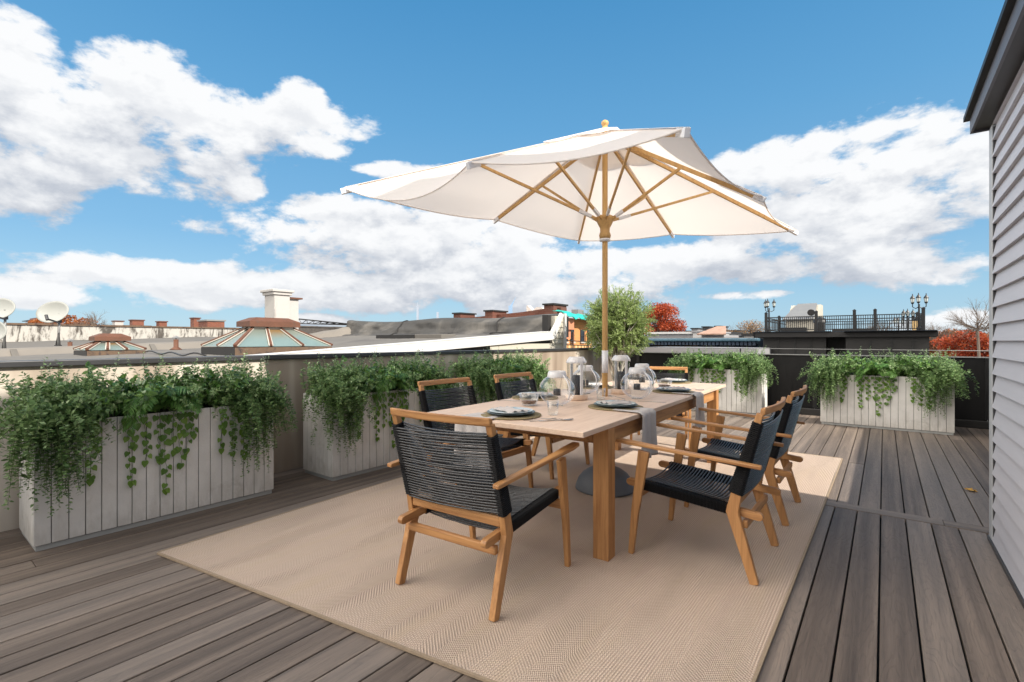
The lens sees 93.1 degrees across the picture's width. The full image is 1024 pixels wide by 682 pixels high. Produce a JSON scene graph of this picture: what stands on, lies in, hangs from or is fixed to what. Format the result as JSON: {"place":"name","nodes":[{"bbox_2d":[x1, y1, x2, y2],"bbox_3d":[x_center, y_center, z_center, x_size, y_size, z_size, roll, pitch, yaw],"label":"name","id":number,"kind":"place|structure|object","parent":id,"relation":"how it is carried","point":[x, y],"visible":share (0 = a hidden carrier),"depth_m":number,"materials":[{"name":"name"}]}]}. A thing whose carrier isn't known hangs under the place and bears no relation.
{"place":"outdoors","nodes":[
{"label":"outdoors","id":0,"kind":"place"},
{"bbox_2d":[25,315,97,324],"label":"autumn tree","id":1,"kind":"object","parent":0,"point":[67,319],"visible":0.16,"depth_m":89.38,"materials":[{"name":"orange plant"}]},
{"bbox_2d":[64,310,107,324],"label":"bare tree","id":2,"kind":"object","parent":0,"point":[92,321],"visible":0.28,"depth_m":48.01,"materials":[{"name":"brown plant"}]},
{"bbox_2d":[0,337,216,347],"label":"neighbour roof","id":3,"kind":"structure","parent":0,"point":[63,343],"depth_m":16.18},
{"bbox_2d":[0,322,6,339],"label":"satellite dish","id":4,"kind":"object","parent":3,"relation":"on","point":[3,330],"visible":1,"depth_m":9.38,"materials":[{"name":"paint"}]},
{"bbox_2d":[0,298,15,347],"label":"satellite dish","id":5,"kind":"object","parent":3,"relation":"on","point":[7,307],"visible":0.91,"depth_m":10.00,"materials":[{"name":"paint"}]},
{"bbox_2d":[36,301,68,345],"bbox_3d":[-9.821,-0.379,10.392,0.594,0.972,0.424,0,0,31],"label":"satellite dish","id":6,"kind":"object","parent":3,"relation":"on","point":[53,311],"visible":1,"depth_m":10.47,"materials":[{"name":"paint"}]},
{"bbox_2d":[66,339,73,345],"bbox_3d":[-10.480,0.081,11.500,0.240,0.285,0.240,0,0,37],"label":"vent pipe","id":7,"kind":"object","parent":3,"relation":"on","point":[69,343],"visible":0.59,"depth_m":11.46,"materials":[{"name":"metal"}]},
{"bbox_2d":[0,323,238,341],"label":"roof parapet","id":8,"kind":"structure","parent":3,"relation":"on","point":[22,332],"depth_m":18.53,"materials":[{"name":"white paint"}]},
{"bbox_2d":[260,289,302,328],"bbox_3d":[-7.344,-0.669,15.528,0.840,1.878,1.041,0,0,37],"label":"white chimney","id":9,"kind":"object","parent":3,"relation":"on","point":[280,303],"visible":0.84,"depth_m":15.23,"materials":[{"name":"paint"}]},
{"bbox_2d":[298,326,341,333],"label":"roof parapet","id":10,"kind":"structure","parent":3,"relation":"on","point":[310,329],"depth_m":25.76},
{"bbox_2d":[299,318,346,324],"bbox_3d":[-8.079,-0.839,21.997,3.191,0.374,0.054,0,0,0],"label":"fallen antenna mast","id":11,"kind":"object","parent":3,"relation":"on","point":[331,323],"visible":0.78,"depth_m":21.98,"materials":[{"name":"metal"}]},
{"bbox_2d":[111,320,124,324],"bbox_3d":[-29.591,-0.402,36.414,0.820,2.246,0.627,0,0,37],"label":"brick chimney","id":12,"kind":"object","parent":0,"point":[115,322],"visible":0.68,"depth_m":36.16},
{"bbox_2d":[128,319,144,324],"bbox_3d":[-28.232,-0.440,36.493,0.820,2.320,0.825,0,0,37],"label":"brick chimney","id":13,"kind":"object","parent":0,"point":[136,322],"visible":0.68,"depth_m":36.24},
{"bbox_2d":[155,321,167,325],"bbox_3d":[-26.298,-0.384,36.401,0.820,2.209,0.595,0,0,37],"label":"brick chimney","id":14,"kind":"object","parent":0,"point":[161,323],"visible":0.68,"depth_m":36.20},
{"bbox_2d":[0,348,337,360],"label":"neighbour roof","id":15,"kind":"structure","parent":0,"point":[73,356],"depth_m":7.79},
{"bbox_2d":[73,333,146,355],"bbox_3d":[-7.102,0.096,8.573,0.884,0.456,0.848,0,0,37],"label":"roof skylight","id":16,"kind":"object","parent":15,"relation":"on","point":[108,344],"visible":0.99,"depth_m":8.41,"materials":[{"name":"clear glass"}]},
{"bbox_2d":[0,326,350,356],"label":"felt kerb","id":17,"kind":"structure","parent":15,"relation":"on","point":[345,330],"depth_m":10.42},
{"bbox_2d":[145,350,206,355],"bbox_3d":[-5.386,0.190,7.610,2.476,0.065,0.163,0,0,37],"label":"roof cable","id":18,"kind":"object","parent":15,"relation":"on","point":[177,353],"visible":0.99,"depth_m":7.20,"materials":[{"name":"rubber"}]},
{"bbox_2d":[170,336,181,349],"bbox_3d":[-7.066,0.035,10.200,0.240,0.305,0.240,0,0,37],"label":"vent pipe","id":19,"kind":"object","parent":15,"relation":"on","point":[175,343],"visible":0.99,"depth_m":10.17,"materials":[{"name":"metal"}]},
{"bbox_2d":[200,317,332,355],"bbox_3d":[-3.993,-0.076,7.973,1.230,0.604,1.602,0,0,37],"label":"roof skylight","id":20,"kind":"object","parent":15,"relation":"on","point":[257,335],"visible":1,"depth_m":7.65,"materials":[{"name":"teal glass"}]},
{"bbox_2d":[320,335,489,347],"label":"sloped roof","id":21,"kind":"structure","parent":15,"relation":"on","point":[343,341],"depth_m":10.41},
{"bbox_2d":[376,334,455,338],"bbox_3d":[-2.217,-0.052,11.089,2.200,0.185,0.500,0,0,37],"label":"roof hatch","id":22,"kind":"object","parent":21,"relation":"on","point":[414,336],"visible":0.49,"depth_m":10.70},
{"bbox_2d":[189,317,200,326],"bbox_3d":[-23.761,-0.514,36.371,0.820,2.469,0.518,0,0,37],"label":"brick chimney","id":23,"kind":"object","parent":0,"point":[193,322],"visible":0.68,"depth_m":36.13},
{"bbox_2d":[197,319,225,326],"bbox_3d":[-21.645,-0.336,34.925,1.760,2.340,1.264,0,0,37],"label":"roof bulkhead","id":24,"kind":"object","parent":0,"point":[210,323],"visible":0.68,"depth_m":34.43,"materials":[{"name":"red brick"}]},
{"bbox_2d":[252,313,566,354],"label":"cream gable wall","id":25,"kind":"structure","parent":0,"point":[556,335],"depth_m":7.94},
{"bbox_2d":[416,303,418,319],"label":"skyline tower","id":26,"kind":"structure","parent":0,"point":[417,312],"depth_m":1400.00,"materials":[{"name":"concrete"}]},
{"bbox_2d":[342,313,568,350],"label":"felt wrapped wall","id":27,"kind":"structure","parent":0,"point":[497,326],"depth_m":11.66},
{"bbox_2d":[0,0,1004,335],"label":"sky","id":28,"kind":"structure","parent":0,"point":[175,162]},
{"bbox_2d":[508,297,515,312],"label":"skyline tower","id":29,"kind":"structure","parent":0,"point":[510,308],"depth_m":1400.00,"materials":[{"name":"blue glass"}]},
{"bbox_2d":[555,310,591,347],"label":"orange brick building","id":30,"kind":"structure","parent":0,"point":[577,326],"depth_m":17.77,"materials":[{"name":"brick"}]},
{"bbox_2d":[470,308,566,317],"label":"brick party wall","id":31,"kind":"structure","parent":30,"relation":"on","point":[532,312],"depth_m":18.54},
{"bbox_2d":[452,312,476,317],"bbox_3d":[-2.036,-0.985,20.718,0.506,0.417,1.000,0,0,37],"label":"brick chimney","id":32,"kind":"object","parent":31,"relation":"on","point":[461,315],"visible":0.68,"depth_m":20.43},
{"bbox_2d":[483,310,507,317],"bbox_3d":[-0.652,-1.025,19.657,0.490,0.418,1.000,0,0,37],"label":"brick chimney","id":33,"kind":"object","parent":31,"relation":"on","point":[491,313],"visible":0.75,"depth_m":19.33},
{"bbox_2d":[526,306,543,310],"bbox_3d":[1.092,-0.694,20.146,0.990,1.587,0.300,0,0,37],"label":"white bulkhead","id":34,"kind":"object","parent":31,"relation":"on","point":[529,308],"visible":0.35,"depth_m":20.26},
{"bbox_2d":[542,303,567,313],"bbox_3d":[1.604,-1.126,17.926,0.510,0.477,1.000,0,0,37],"label":"brick chimney","id":35,"kind":"object","parent":31,"relation":"on","point":[550,308],"visible":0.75,"depth_m":17.57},
{"bbox_2d":[571,309,583,314],"bbox_3d":[2.896,-1.224,21.409,0.326,0.306,0.500,0,0,37],"label":"roof vent box","id":36,"kind":"object","parent":30,"relation":"on","point":[576,311],"visible":0.64,"depth_m":21.22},
{"bbox_2d":[580,330,585,342],"bbox_3d":[2.641,-0.170,18.078,0.070,0.500,0.360,0,0,37],"label":"window","id":37,"kind":"structure","parent":30,"relation":"in","point":[582,333],"depth_m":18.07,"materials":[{"name":"grey glass"}]},
{"bbox_2d":[567,340,597,345],"bbox_3d":[1.666,0.054,11.249,1.300,0.174,0.020,0,0,-23],"label":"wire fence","id":38,"kind":"object","parent":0,"point":[579,341],"visible":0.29,"depth_m":11.19,"materials":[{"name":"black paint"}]},
{"bbox_2d":[643,301,687,335],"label":"red maple","id":39,"kind":"object","parent":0,"point":[662,317],"visible":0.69,"depth_m":50.43,"materials":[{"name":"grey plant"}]},
{"bbox_2d":[647,332,692,337],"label":"grey stucco building","id":40,"kind":"structure","parent":0,"point":[675,334],"depth_m":33.15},
{"bbox_2d":[690,328,701,330],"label":"skyline house","id":41,"kind":"structure","parent":0,"point":[696,329],"depth_m":78.34,"materials":[{"name":"grey paint"}]},
{"bbox_2d":[637,337,762,346],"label":"blue cornice house","id":42,"kind":"structure","parent":0,"point":[712,342],"depth_m":21.93,"materials":[{"name":"paint"}]},
{"bbox_2d":[740,345,754,346],"bbox_3d":[10.255,0.221,21.099,0.600,0.062,0.026,0,0,37],"label":"window","id":43,"kind":"structure","parent":42,"relation":"in","point":[740,345],"depth_m":21.09,"materials":[{"name":"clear glass"}]},
{"bbox_2d":[640,347,770,353],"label":"grey ledge roof","id":44,"kind":"structure","parent":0,"point":[710,350],"depth_m":17.23,"materials":[{"name":"paint"}]},
{"bbox_2d":[701,326,712,330],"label":"skyline house","id":45,"kind":"structure","parent":0,"point":[704,328],"depth_m":72.44,"materials":[{"name":"grey metal"}]},
{"bbox_2d":[729,332,742,335],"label":"skyline house","id":46,"kind":"structure","parent":0,"point":[736,333],"depth_m":39.00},
{"bbox_2d":[741,333,753,337],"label":"skyline house","id":47,"kind":"structure","parent":0,"point":[747,334],"depth_m":32.96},
{"bbox_2d":[726,319,771,332],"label":"tawny tree","id":48,"kind":"object","parent":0,"point":[753,327],"visible":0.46,"depth_m":48.94,"materials":[{"name":"brown plant"}]},
{"bbox_2d":[850,321,902,329],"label":"bare tree","id":49,"kind":"object","parent":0,"point":[880,326],"visible":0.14,"depth_m":45.62,"materials":[{"name":"brown plant"}]},
{"bbox_2d":[784,428,1017,681],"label":"deck frame","id":50,"kind":"object","parent":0,"point":[878,645],"depth_m":2.56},
{"bbox_2d":[0,347,613,531],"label":"privacy wall","id":51,"kind":"structure","parent":50,"relation":"on","point":[288,453],"depth_m":4.73,"materials":[{"name":"grey metal"}]},
{"bbox_2d":[0,410,1023,681],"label":"deck","id":52,"kind":"structure","parent":50,"relation":"on","point":[130,604],"depth_m":2.36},
{"bbox_2d":[0,351,298,551],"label":"planter box","id":53,"kind":"object","parent":52,"relation":"on","point":[101,459],"visible":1,"depth_m":3.28,"materials":[{"name":"grey wood"}]},
{"bbox_2d":[300,347,464,480],"bbox_3d":[-1.329,0.671,5.023,1.110,1.193,1.971,0,0,37],"label":"planter box","id":54,"kind":"object","parent":52,"relation":"on","point":[347,419],"visible":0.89,"depth_m":4.61,"materials":[{"name":"grey wood"}]},
{"bbox_2d":[157,433,842,681],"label":"rug","id":55,"kind":"object","parent":52,"relation":"on","point":[678,598],"visible":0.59,"depth_m":2.57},
{"bbox_2d":[417,377,533,487],"bbox_3d":[-0.287,0.801,4.077,0.857,0.922,0.734,0,0,37],"label":"rope armchair","id":56,"kind":"object","parent":55,"relation":"on","point":[510,447],"visible":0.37,"depth_m":4.15,"materials":[{"name":"fabric"}]},
{"bbox_2d":[387,408,578,621],"bbox_3d":[-0.140,0.801,2.636,0.734,0.922,0.857,0,0,33],"label":"rope armchair","id":57,"kind":"object","parent":55,"relation":"on","point":[487,496],"visible":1,"depth_m":2.36,"materials":[{"name":"fabric"}]},
{"bbox_2d":[493,372,589,478],"bbox_3d":[0.322,0.801,4.870,0.857,0.922,0.734,0,0,37],"label":"rope armchair","id":58,"kind":"object","parent":55,"relation":"on","point":[519,387],"visible":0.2,"depth_m":4.94,"materials":[{"name":"fabric"}]},
{"bbox_2d":[340,120,798,496],"bbox_3d":[0.791,-0.315,4.128,2.473,3.130,3.488,0,0,37],"label":"patio umbrella","id":59,"kind":"object","parent":55,"relation":"on","point":[605,184],"visible":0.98,"depth_m":4.28,"materials":[{"name":"beige fabric"}]},
{"bbox_2d":[428,379,725,561],"bbox_3d":[0.871,0.864,4.227,1.170,0.787,3.420,0,0,35],"label":"dining table","id":60,"kind":"object","parent":55,"relation":"on","point":[601,430],"visible":0.69,"depth_m":3.02,"materials":[{"name":"brown wood"}]},
{"bbox_2d":[454,412,501,466],"bbox_3d":[-0.178,0.616,2.969,0.300,0.314,0.245,0,0,35],"label":"linen napkin","id":61,"kind":"object","parent":60,"relation":"on","point":[469,428],"visible":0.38,"depth_m":2.92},
{"bbox_2d":[481,412,540,419],"bbox_3d":[-0.006,0.464,3.060,0.386,0.007,0.386,0,0,37],"label":"woven placemat","id":62,"kind":"object","parent":60,"relation":"on","point":[527,416],"visible":0.44,"depth_m":2.96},
{"bbox_2d":[487,407,534,415],"bbox_3d":[-0.006,0.447,3.060,0.306,0.026,0.306,0,0,35],"label":"plate stack","id":63,"kind":"object","parent":62,"relation":"on","point":[499,412],"visible":0.73,"depth_m":3.02,"materials":[{"name":"ceramic"}]},
{"bbox_2d":[492,406,528,412],"bbox_3d":[-0.006,0.433,3.060,0.161,0.022,0.201,0,0,-35],"label":"folded napkin","id":64,"kind":"object","parent":63,"relation":"on","point":[507,409],"visible":1,"depth_m":3.04,"materials":[{"name":"white fabric"}]},
{"bbox_2d":[519,394,538,405],"bbox_3d":[0.124,0.427,3.534,0.144,0.082,0.144,0,0,37],"label":"glass bowl","id":65,"kind":"object","parent":60,"relation":"on","point":[528,402],"visible":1,"depth_m":3.51,"materials":[{"name":"clear glass"}]},
{"bbox_2d":[512,395,557,400],"bbox_3d":[0.190,0.464,3.999,0.386,0.007,0.386,0,0,37],"label":"woven placemat","id":66,"kind":"object","parent":60,"relation":"on","point":[539,399],"visible":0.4,"depth_m":3.89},
{"bbox_2d":[517,392,552,397],"bbox_3d":[0.190,0.447,3.999,0.306,0.026,0.306,0,0,37],"label":"plate stack","id":67,"kind":"object","parent":66,"relation":"on","point":[535,396],"visible":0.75,"depth_m":3.91,"materials":[{"name":"ceramic"}]},
{"bbox_2d":[521,391,548,394],"bbox_3d":[0.190,0.433,3.999,0.201,0.022,0.161,0,0,-33],"label":"folded napkin","id":68,"kind":"object","parent":67,"relation":"on","point":[541,393],"visible":0.92,"depth_m":3.98,"materials":[{"name":"grey fabric"}]},
{"bbox_2d":[539,370,574,405],"bbox_3d":[0.332,0.343,3.528,0.266,0.251,0.280,0,0,-33],"label":"globe lantern","id":69,"kind":"object","parent":60,"relation":"on","point":[556,374],"visible":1,"depth_m":3.49,"materials":[{"name":"clear glass"}]},
{"bbox_2d":[566,357,587,400],"bbox_3d":[0.518,0.298,3.897,0.176,0.342,0.176,0,0,16],"label":"cylinder lantern","id":70,"kind":"object","parent":60,"relation":"on","point":[577,390],"visible":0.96,"depth_m":3.86,"materials":[{"name":"clear glass"}]},
{"bbox_2d":[573,365,600,393],"bbox_3d":[0.662,0.343,4.336,0.266,0.251,0.280,0,0,-33],"label":"globe lantern","id":71,"kind":"object","parent":60,"relation":"on","point":[589,368],"visible":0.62,"depth_m":4.30,"materials":[{"name":"glass"}]},
{"bbox_2d":[583,386,612,388],"bbox_3d":[0.829,0.464,4.902,0.386,0.007,0.386,0,0,37],"label":"woven placemat","id":72,"kind":"object","parent":60,"relation":"on","point":[609,387],"visible":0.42,"depth_m":4.81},
{"bbox_2d":[588,404,642,410],"bbox_3d":[0.732,0.464,3.428,0.386,0.007,0.386,0,0,37],"label":"woven placemat","id":73,"kind":"object","parent":60,"relation":"on","point":[594,406],"visible":0.38,"depth_m":3.31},
{"bbox_2d":[594,400,637,407],"bbox_3d":[0.732,0.447,3.428,0.306,0.026,0.306,0,0,37],"label":"plate stack","id":74,"kind":"object","parent":73,"relation":"on","point":[617,405],"visible":0.74,"depth_m":3.37,"materials":[{"name":"ceramic"}]},
{"bbox_2d":[598,400,631,404],"bbox_3d":[0.732,0.433,3.428,0.201,0.022,0.161,0,0,-33],"label":"folded napkin","id":75,"kind":"object","parent":74,"relation":"on","point":[617,402],"visible":0.99,"depth_m":3.41,"materials":[{"name":"grey fabric"}]},
{"bbox_2d":[611,355,630,393],"bbox_3d":[0.976,0.298,4.342,0.176,0.342,0.176,0,0,16],"label":"cylinder lantern","id":76,"kind":"object","parent":60,"relation":"on","point":[619,375],"visible":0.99,"depth_m":4.29,"materials":[{"name":"glass"}]},
{"bbox_2d":[613,407,657,457],"bbox_3d":[0.829,0.616,3.284,0.245,0.314,0.300,0,0,35],"label":"linen napkin","id":77,"kind":"object","parent":60,"relation":"on","point":[649,433],"visible":0.88,"depth_m":3.22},
{"bbox_2d":[620,367,653,398],"bbox_3d":[1.026,0.343,3.958,0.266,0.251,0.280,0,0,-33],"label":"globe lantern","id":78,"kind":"object","parent":60,"relation":"on","point":[636,370],"visible":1,"depth_m":3.92,"materials":[{"name":"glass"}]},
{"bbox_2d":[628,363,655,389],"bbox_3d":[1.251,0.343,4.646,0.266,0.251,0.280,0,0,-33],"label":"globe lantern","id":79,"kind":"object","parent":60,"relation":"on","point":[645,366],"visible":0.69,"depth_m":4.61,"materials":[{"name":"glass"}]},
{"bbox_2d":[657,380,671,386],"bbox_3d":[1.509,0.427,4.799,0.144,0.082,0.144,0,0,37],"label":"glass bowl","id":80,"kind":"object","parent":60,"relation":"on","point":[663,385],"visible":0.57,"depth_m":4.76,"materials":[{"name":"clear glass"}]},
{"bbox_2d":[652,389,694,393],"bbox_3d":[1.488,0.464,4.470,0.386,0.007,0.386,0,0,37],"label":"woven placemat","id":81,"kind":"object","parent":60,"relation":"on","point":[659,391],"visible":0.44,"depth_m":4.34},
{"bbox_2d":[656,387,690,391],"bbox_3d":[1.488,0.447,4.470,0.306,0.026,0.306,0,0,37],"label":"plate stack","id":82,"kind":"object","parent":81,"relation":"on","point":[675,390],"visible":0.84,"depth_m":4.37,"materials":[{"name":"ceramic"}]},
{"bbox_2d":[661,386,686,388],"bbox_3d":[1.488,0.433,4.470,0.201,0.022,0.161,0,0,-33],"label":"folded napkin","id":83,"kind":"object","parent":82,"relation":"on","point":[677,387],"visible":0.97,"depth_m":4.45,"materials":[{"name":"grey fabric"}]},
{"bbox_2d":[656,381,691,383],"bbox_3d":[1.829,0.464,5.493,0.386,0.007,0.386,0,0,37],"label":"woven placemat","id":84,"kind":"object","parent":60,"relation":"on","point":[685,382],"visible":0.58,"depth_m":5.39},
{"bbox_2d":[660,378,687,381],"bbox_3d":[1.829,0.447,5.493,0.306,0.026,0.306,0,0,37],"label":"plate stack","id":85,"kind":"object","parent":84,"relation":"on","point":[665,380],"visible":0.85,"depth_m":5.39,"materials":[{"name":"ceramic"}]},
{"bbox_2d":[662,378,684,379],"bbox_3d":[1.829,0.433,5.493,0.161,0.022,0.201,0,0,-33],"label":"folded napkin","id":86,"kind":"object","parent":85,"relation":"on","point":[672,379],"visible":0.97,"depth_m":5.48,"materials":[{"name":"grey fabric"}]},
{"bbox_2d":[672,391,704,426],"bbox_3d":[1.577,0.616,4.348,0.245,0.314,0.300,0,0,35],"label":"linen napkin","id":87,"kind":"object","parent":60,"relation":"on","point":[700,415],"visible":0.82,"depth_m":4.28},
{"bbox_2d":[630,366,690,447],"bbox_3d":[1.868,0.801,6.077,0.734,0.922,0.857,0,0,19],"label":"rope armchair","id":88,"kind":"object","parent":55,"relation":"on","point":[678,375],"visible":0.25,"depth_m":6.37,"materials":[{"name":"brown wood"}]},
{"bbox_2d":[615,397,785,584],"bbox_3d":[1.161,0.801,2.954,0.857,0.922,0.734,0,0,37],"label":"rope armchair","id":89,"kind":"object","parent":55,"relation":"on","point":[745,480],"visible":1,"depth_m":2.79,"materials":[{"name":"fabric"}]},
{"bbox_2d":[671,385,806,525],"bbox_3d":[1.776,0.801,3.755,0.857,0.922,0.734,0,0,37],"label":"rope armchair","id":90,"kind":"object","parent":55,"relation":"on","point":[784,435],"visible":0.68,"depth_m":3.60,"materials":[{"name":"brown wood"}]},
{"bbox_2d":[448,348,556,435],"bbox_3d":[-0.139,0.671,6.756,1.110,1.193,1.971,0,0,37],"label":"planter box","id":91,"kind":"object","parent":52,"relation":"on","point":[480,374],"visible":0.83,"depth_m":6.39,"materials":[{"name":"grey wood"}]},
{"bbox_2d":[582,283,658,380],"bbox_3d":[2.044,0.066,9.327,1.445,2.402,1.457,0,0,0],"label":"potted olive tree","id":92,"kind":"object","parent":52,"relation":"on","point":[626,324],"visible":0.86,"depth_m":9.06,"materials":[{"name":"green plant"}]},
{"bbox_2d":[663,345,778,414],"bbox_3d":[3.739,0.671,8.792,1.971,1.193,1.110,0,0,37],"label":"planter box","id":93,"kind":"object","parent":52,"relation":"on","point":[744,379],"visible":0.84,"depth_m":8.48,"materials":[{"name":"grey wood"}]},
{"bbox_2d":[799,346,978,434],"bbox_3d":[5.408,0.671,7.108,2.090,1.193,1.110,0,0,37],"label":"planter box","id":94,"kind":"object","parent":52,"relation":"on","point":[900,393],"visible":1,"depth_m":6.91,"materials":[{"name":"grey wood"}]},
{"bbox_2d":[617,347,988,428],"bbox_3d":[5.589,0.850,8.196,8.306,1.440,0.450,0,0,37],"label":"fence","id":95,"kind":"object","parent":50,"relation":"on","point":[972,411],"visible":0.27,"depth_m":8.41,"materials":[{"name":"metal"}]},
{"bbox_2d":[825,500,988,534],"bbox_3d":[2.094,1.281,4.093,7.658,0.028,0.136,0,0,37],"label":"deck cross board","id":96,"kind":"object","parent":50,"relation":"on","point":[941,522],"visible":0.16,"depth_m":3.48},
{"bbox_2d":[963,0,1023,608],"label":"house siding wall","id":97,"kind":"structure","parent":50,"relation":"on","point":[995,107],"depth_m":2.65,"materials":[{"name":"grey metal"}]},
{"bbox_2d":[925,319,964,355],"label":"bare tree","id":98,"kind":"object","parent":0,"point":[941,334],"visible":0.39,"depth_m":49.48,"materials":[{"name":"brown plant"}]},
{"bbox_2d":[929,328,964,357],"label":"autumn tree","id":99,"kind":"object","parent":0,"point":[943,352],"visible":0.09,"depth_m":57.27,"materials":[{"name":"brown plant"}]},
{"bbox_2d":[929,329,988,356],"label":"autumn tree","id":100,"kind":"object","parent":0,"point":[955,342],"visible":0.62,"depth_m":45.45,"materials":[{"name":"red plant"}]},
{"bbox_2d":[940,297,988,356],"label":"bare tree","id":101,"kind":"object","parent":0,"point":[977,328],"visible":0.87,"depth_m":42.01,"materials":[{"name":"grey plant"}]},
{"label":"ground","id":102,"kind":"structure","parent":0,"visible":0},
{"bbox_2d":[691,331,730,337],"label":"grey stucco building","id":103,"kind":"structure","parent":102,"relation":"on","point":[695,333],"depth_m":32.02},
{"bbox_2d":[697,326,743,337],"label":"tile roof house","id":104,"kind":"structure","parent":102,"relation":"on","point":[717,332],"depth_m":30.89,"materials":[{"name":"grey paint"}]},
{"bbox_2d":[752,330,937,356],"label":"black roof house","id":105,"kind":"structure","parent":102,"relation":"on","point":[897,342],"depth_m":16.28,"materials":[{"name":"paint"}]},
{"bbox_2d":[764,299,775,331],"bbox_3d":[9.704,-0.960,18.339,0.427,1.273,0.388,0,0,44],"label":"lamp post","id":106,"kind":"object","parent":105,"relation":"on","point":[766,303],"visible":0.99,"depth_m":18.34,"materials":[{"name":"metal"}]},
{"bbox_2d":[781,327,807,331],"bbox_3d":[11.384,-0.459,19.562,0.870,0.160,0.500,0,0,37],"label":"terrace bench","id":107,"kind":"object","parent":105,"relation":"on","point":[783,330],"visible":0.36,"depth_m":19.37,"materials":[{"name":"black paint"}]},
{"bbox_2d":[783,303,822,330],"bbox_3d":[12.527,-0.980,20.846,1.212,1.312,2.669,0,0,37],"label":"stair bulkhead","id":108,"kind":"object","parent":105,"relation":"on","point":[807,309],"visible":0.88,"depth_m":20.34,"materials":[{"name":"beige"}]},
{"bbox_2d":[813,317,826,330],"bbox_3d":[11.567,-0.629,18.224,0.440,0.554,0.600,0,0,37],"label":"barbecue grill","id":109,"kind":"object","parent":105,"relation":"on","point":[819,324],"visible":0.43,"depth_m":18.04,"materials":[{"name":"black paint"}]},
{"bbox_2d":[764,307,925,331],"bbox_3d":[13.054,-0.701,19.100,4.625,0.755,6.120,0,0,37],"label":"roof railing","id":110,"kind":"object","parent":105,"relation":"on","point":[778,324],"visible":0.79,"depth_m":16.86,"materials":[{"name":"metal"}]},
{"bbox_2d":[832,328,872,331],"bbox_3d":[13.472,-0.427,19.157,1.336,0.117,0.800,0,0,37],"label":"terrace table","id":111,"kind":"object","parent":105,"relation":"on","point":[861,329],"visible":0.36,"depth_m":18.71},
{"bbox_2d":[902,309,914,329],"bbox_3d":[15.789,-0.806,19.343,0.427,0.965,0.388,0,0,44],"label":"lamp post","id":112,"kind":"object","parent":105,"relation":"on","point":[907,311],"visible":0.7,"depth_m":19.34,"materials":[{"name":"metal"}]},
{"bbox_2d":[912,321,917,329],"bbox_3d":[13.867,-0.505,16.662,0.171,0.360,0.120,0,0,37],"label":"tan planter box","id":113,"kind":"object","parent":105,"relation":"on","point":[915,325],"visible":0.43,"depth_m":16.65,"materials":[{"name":"paint"}]},
{"bbox_2d":[910,293,928,329],"bbox_3d":[13.060,-0.931,15.568,0.471,1.215,0.426,0,0,44],"label":"lamp post","id":114,"kind":"object","parent":105,"relation":"on","point":[918,298],"visible":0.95,"depth_m":15.56,"materials":[{"name":"black paint"}]}
]}

